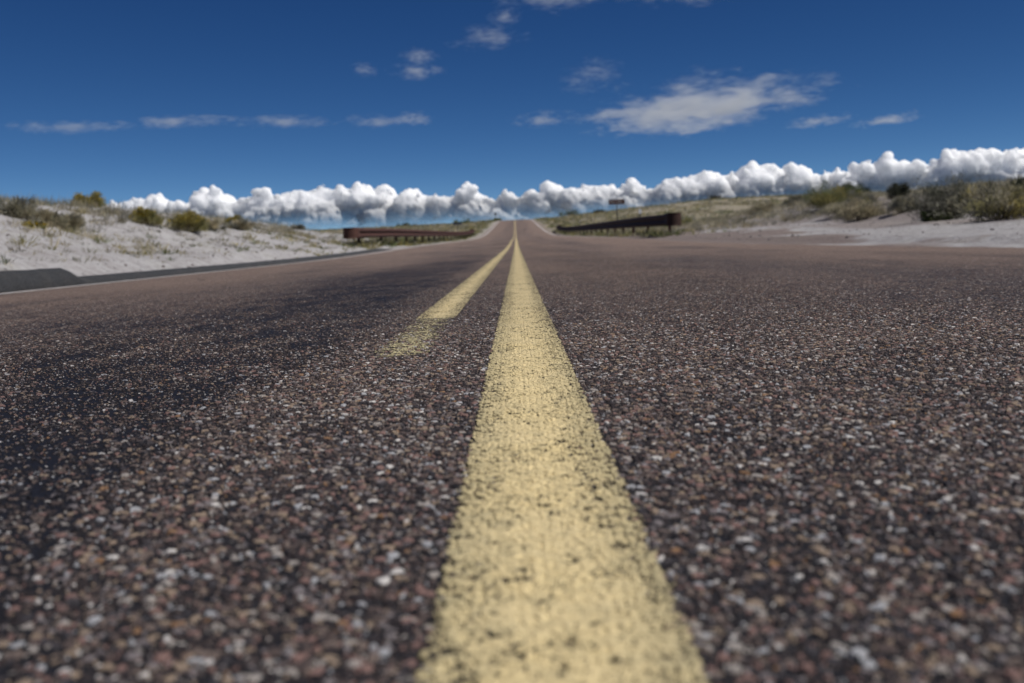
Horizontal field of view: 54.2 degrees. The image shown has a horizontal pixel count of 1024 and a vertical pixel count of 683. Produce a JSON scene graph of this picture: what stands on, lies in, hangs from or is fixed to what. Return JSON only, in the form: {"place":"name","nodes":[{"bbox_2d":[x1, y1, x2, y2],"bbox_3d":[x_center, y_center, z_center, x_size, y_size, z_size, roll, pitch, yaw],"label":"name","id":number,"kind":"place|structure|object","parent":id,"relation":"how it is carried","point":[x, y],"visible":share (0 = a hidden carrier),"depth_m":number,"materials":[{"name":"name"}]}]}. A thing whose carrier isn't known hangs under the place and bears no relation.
{"place":"outdoors","nodes":[
{"label":"outdoors","id":0,"kind":"place"},
{"bbox_2d":[0,219,1023,682],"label":"road","id":1,"kind":"structure","parent":0,"point":[246,475],"depth_m":0.72,"materials":[{"name":"grey asphalt"}]},
{"bbox_2d":[1,227,493,293],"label":"white line","id":2,"kind":"object","parent":1,"relation":"on","point":[216,271],"visible":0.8,"depth_m":11.29,"materials":[{"name":"paint"}]},
{"bbox_2d":[374,220,514,356],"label":"yellow line","id":3,"kind":"object","parent":1,"relation":"on","point":[458,298],"visible":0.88,"depth_m":2.35,"materials":[{"name":"paint"}]},
{"bbox_2d":[415,222,707,682],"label":"yellow line","id":4,"kind":"object","parent":1,"relation":"on","point":[542,539],"visible":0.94,"depth_m":0.48,"materials":[{"name":"paint"}]},
{"bbox_2d":[530,219,971,247],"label":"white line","id":5,"kind":"object","parent":1,"relation":"on","point":[632,238],"visible":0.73,"depth_m":74.73,"materials":[{"name":"paint"}]},
{"bbox_2d":[0,184,1023,275],"bbox_3d":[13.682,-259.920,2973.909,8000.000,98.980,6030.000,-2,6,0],"label":"ground","id":6,"kind":"structure","parent":0,"point":[962,232],"depth_m":16.51,"materials":[{"name":"beige sand"}]},
{"bbox_2d":[0,195,41,218],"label":"shrub","id":7,"kind":"object","parent":6,"relation":"on","point":[19,204],"visible":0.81,"depth_m":13.41,"materials":[{"name":"green plant"}]},
{"bbox_2d":[21,220,48,229],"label":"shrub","id":8,"kind":"object","parent":6,"relation":"on","point":[36,223],"visible":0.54,"depth_m":13.09,"materials":[{"name":"yellow plant"}]},
{"bbox_2d":[0,268,89,292],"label":"asphalt patch","id":9,"kind":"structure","parent":6,"relation":"on","point":[20,280],"depth_m":8.28,"materials":[{"name":"grey asphalt"}]},
{"bbox_2d":[26,206,69,228],"bbox_3d":[-6.786,-1.787,14.561,0.760,0.377,0.590,-4,6,-14],"label":"shrub","id":10,"kind":"object","parent":6,"relation":"on","point":[48,215],"visible":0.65,"depth_m":14.46,"materials":[{"name":"green plant"}]},
{"bbox_2d":[56,208,90,229],"bbox_3d":[-6.991,-1.895,15.604,0.761,0.404,0.796,-2,6,0],"label":"shrub","id":11,"kind":"object","parent":6,"relation":"on","point":[76,219],"visible":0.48,"depth_m":15.49,"materials":[{"name":"green plant"}]},
{"bbox_2d":[72,190,105,207],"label":"shrub","id":12,"kind":"object","parent":6,"relation":"on","point":[99,200],"visible":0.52,"depth_m":20.46,"materials":[{"name":"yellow plant"}]},
{"bbox_2d":[129,206,165,226],"bbox_3d":[-6.412,-2.174,17.470,0.668,0.410,0.767,-6,7,-28],"label":"shrub","id":13,"kind":"object","parent":6,"relation":"on","point":[145,213],"visible":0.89,"depth_m":17.37,"materials":[{"name":"green plant"}]},
{"bbox_2d":[165,209,210,231],"bbox_3d":[-6.657,-2.463,20.451,0.941,0.546,1.040,-7,7,-39],"label":"shrub","id":14,"kind":"object","parent":6,"relation":"on","point":[197,221],"visible":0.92,"depth_m":20.26,"materials":[{"name":"green plant"}]},
{"bbox_2d":[205,217,227,232],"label":"shrub","id":15,"kind":"object","parent":6,"relation":"on","point":[213,224],"visible":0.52,"depth_m":21.52,"materials":[{"name":"beige plant"}]},
{"bbox_2d":[222,214,243,223],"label":"shrub","id":16,"kind":"object","parent":6,"relation":"on","point":[232,218],"visible":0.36,"depth_m":24.89,"materials":[{"name":"green plant"}]},
{"bbox_2d":[78,249,391,283],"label":"kerb","id":17,"kind":"structure","parent":6,"relation":"on","point":[94,279],"depth_m":12.57,"materials":[{"name":"concrete"}]},
{"bbox_2d":[226,217,255,230],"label":"shrub","id":18,"kind":"object","parent":6,"relation":"on","point":[242,224],"visible":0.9,"depth_m":23.43,"materials":[{"name":"green plant"}]},
{"bbox_2d":[290,224,305,229],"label":"shrub","id":19,"kind":"object","parent":6,"relation":"on","point":[300,227],"visible":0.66,"depth_m":34.35,"materials":[{"name":"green plant"}]},
{"bbox_2d":[1,199,727,263],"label":"weeds","id":20,"kind":"object","parent":6,"relation":"on","point":[367,244],"visible":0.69,"depth_m":34.83,"materials":[{"name":"green plant"}]},
{"bbox_2d":[343,227,474,245],"bbox_3d":[-4.745,-8.141,76.087,1.018,1.827,90.634,-2,6,0],"label":"guardrail","id":21,"kind":"object","parent":6,"relation":"on","point":[357,233],"visible":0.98,"depth_m":38.22,"materials":[{"name":"metal"}]},
{"bbox_2d":[453,222,461,230],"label":"road sign","id":22,"kind":"object","parent":6,"relation":"on","point":[458,223],"visible":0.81,"depth_m":121.20,"materials":[{"name":"metal"}]},
{"bbox_2d":[452,218,471,222],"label":"shrub","id":23,"kind":"object","parent":6,"relation":"on","point":[455,221],"visible":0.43,"depth_m":233.07,"materials":[{"name":"green plant"}]},
{"bbox_2d":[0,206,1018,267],"bbox_3d":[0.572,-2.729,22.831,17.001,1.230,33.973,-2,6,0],"label":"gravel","id":24,"kind":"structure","parent":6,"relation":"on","point":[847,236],"depth_m":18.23,"materials":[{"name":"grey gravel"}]},
{"bbox_2d":[557,209,580,215],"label":"shrub","id":25,"kind":"object","parent":6,"relation":"on","point":[570,213],"visible":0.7,"depth_m":245.60,"materials":[{"name":"green plant"}]},
{"bbox_2d":[309,190,914,239],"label":"scrub","id":26,"kind":"object","parent":6,"relation":"on","point":[563,218],"visible":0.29,"depth_m":194.22,"materials":[{"name":"green plant"}]},
{"bbox_2d":[609,199,624,219],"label":"road sign","id":27,"kind":"object","parent":6,"relation":"on","point":[619,201],"visible":0.93,"depth_m":76.28,"materials":[{"name":"metal"}]},
{"bbox_2d":[556,212,680,235],"bbox_3d":[5.301,-8.627,76.650,1.018,1.930,89.334,-2,6,0],"label":"guardrail","id":28,"kind":"object","parent":6,"relation":"on","point":[669,220],"visible":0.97,"depth_m":39.20,"materials":[{"name":"metal"}]},
{"bbox_2d":[681,216,693,224],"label":"shrub","id":29,"kind":"object","parent":6,"relation":"on","point":[684,220],"visible":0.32,"depth_m":62.25,"materials":[{"name":"green plant"}]},
{"bbox_2d":[707,195,721,199],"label":"shrub","id":30,"kind":"object","parent":6,"relation":"on","point":[713,197],"visible":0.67,"depth_m":249.13,"materials":[{"name":"green plant"}]},
{"bbox_2d":[743,201,776,215],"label":"shrub","id":31,"kind":"object","parent":6,"relation":"on","point":[758,208],"visible":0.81,"depth_m":45.46,"materials":[{"name":"green plant"}]},
{"bbox_2d":[782,193,806,206],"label":"shrub","id":32,"kind":"object","parent":6,"relation":"on","point":[794,198],"visible":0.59,"depth_m":43.49,"materials":[{"name":"green plant"}]},
{"bbox_2d":[800,178,857,208],"bbox_3d":[11.399,-5.311,35.684,2.276,1.169,2.138,-5,6,-27],"label":"shrub","id":33,"kind":"object","parent":6,"relation":"on","point":[822,199],"visible":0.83,"depth_m":35.36,"materials":[{"name":"green plant"}]},
{"bbox_2d":[818,200,861,217],"bbox_3d":[10.173,-4.100,30.746,1.338,0.667,1.621,-5,6,-20],"label":"shrub","id":34,"kind":"object","parent":6,"relation":"on","point":[834,208],"visible":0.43,"depth_m":30.63,"materials":[{"name":"green plant"}]},
{"bbox_2d":[839,180,872,195],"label":"shrub","id":35,"kind":"object","parent":6,"relation":"on","point":[860,187],"visible":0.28,"depth_m":36.11,"materials":[{"name":"green plant"}]},
{"bbox_2d":[831,196,885,221],"bbox_3d":[9.539,-3.642,27.348,1.481,0.806,1.592,-2,6,0],"label":"shrub","id":36,"kind":"object","parent":6,"relation":"on","point":[861,210],"visible":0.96,"depth_m":27.15,"materials":[{"name":"green plant"}]},
{"bbox_2d":[846,189,879,204],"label":"shrub","id":37,"kind":"object","parent":6,"relation":"on","point":[863,197],"visible":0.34,"depth_m":32.53,"materials":[{"name":"green plant"}]},
{"bbox_2d":[883,179,912,200],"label":"shrub","id":38,"kind":"object","parent":6,"relation":"on","point":[895,189],"visible":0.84,"depth_m":29.58,"materials":[{"name":"green plant"}]},
{"bbox_2d":[885,193,919,212],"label":"shrub","id":39,"kind":"object","parent":6,"relation":"on","point":[898,203],"visible":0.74,"depth_m":25.99,"materials":[{"name":"green plant"}]},
{"bbox_2d":[918,205,953,221],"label":"shrub","id":40,"kind":"object","parent":6,"relation":"on","point":[931,218],"visible":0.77,"depth_m":20.37,"materials":[{"name":"green plant"}]},
{"bbox_2d":[901,171,979,221],"bbox_3d":[8.961,-2.993,20.745,1.824,1.112,2.312,-2,6,0],"label":"shrub","id":41,"kind":"object","parent":6,"relation":"on","point":[932,201],"visible":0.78,"depth_m":20.47,"materials":[{"name":"green plant"}]},
{"bbox_2d":[944,174,1023,221],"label":"shrub","id":42,"kind":"object","parent":6,"relation":"on","point":[1003,204],"visible":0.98,"depth_m":16.89,"materials":[{"name":"green plant"}]},
{"bbox_2d":[995,175,1023,193],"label":"shrub","id":43,"kind":"object","parent":6,"relation":"on","point":[1021,179],"visible":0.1,"depth_m":19.76,"materials":[{"name":"green plant"}]},
{"bbox_2d":[0,175,1023,265],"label":"dry grass","id":44,"kind":"structure","parent":0,"point":[722,220],"depth_m":21.92,"materials":[{"name":"green plant"}]},
{"bbox_2d":[0,0,1023,229],"label":"sky","id":45,"kind":"structure","parent":0,"point":[122,100],"materials":[{"name":"blue"}]},
{"bbox_2d":[104,148,1023,222],"bbox_3d":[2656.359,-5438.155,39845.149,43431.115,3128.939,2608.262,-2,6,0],"label":"cloud","id":46,"kind":"structure","parent":0,"point":[358,201],"depth_m":39090.44,"materials":[{"name":"white"}]}
]}

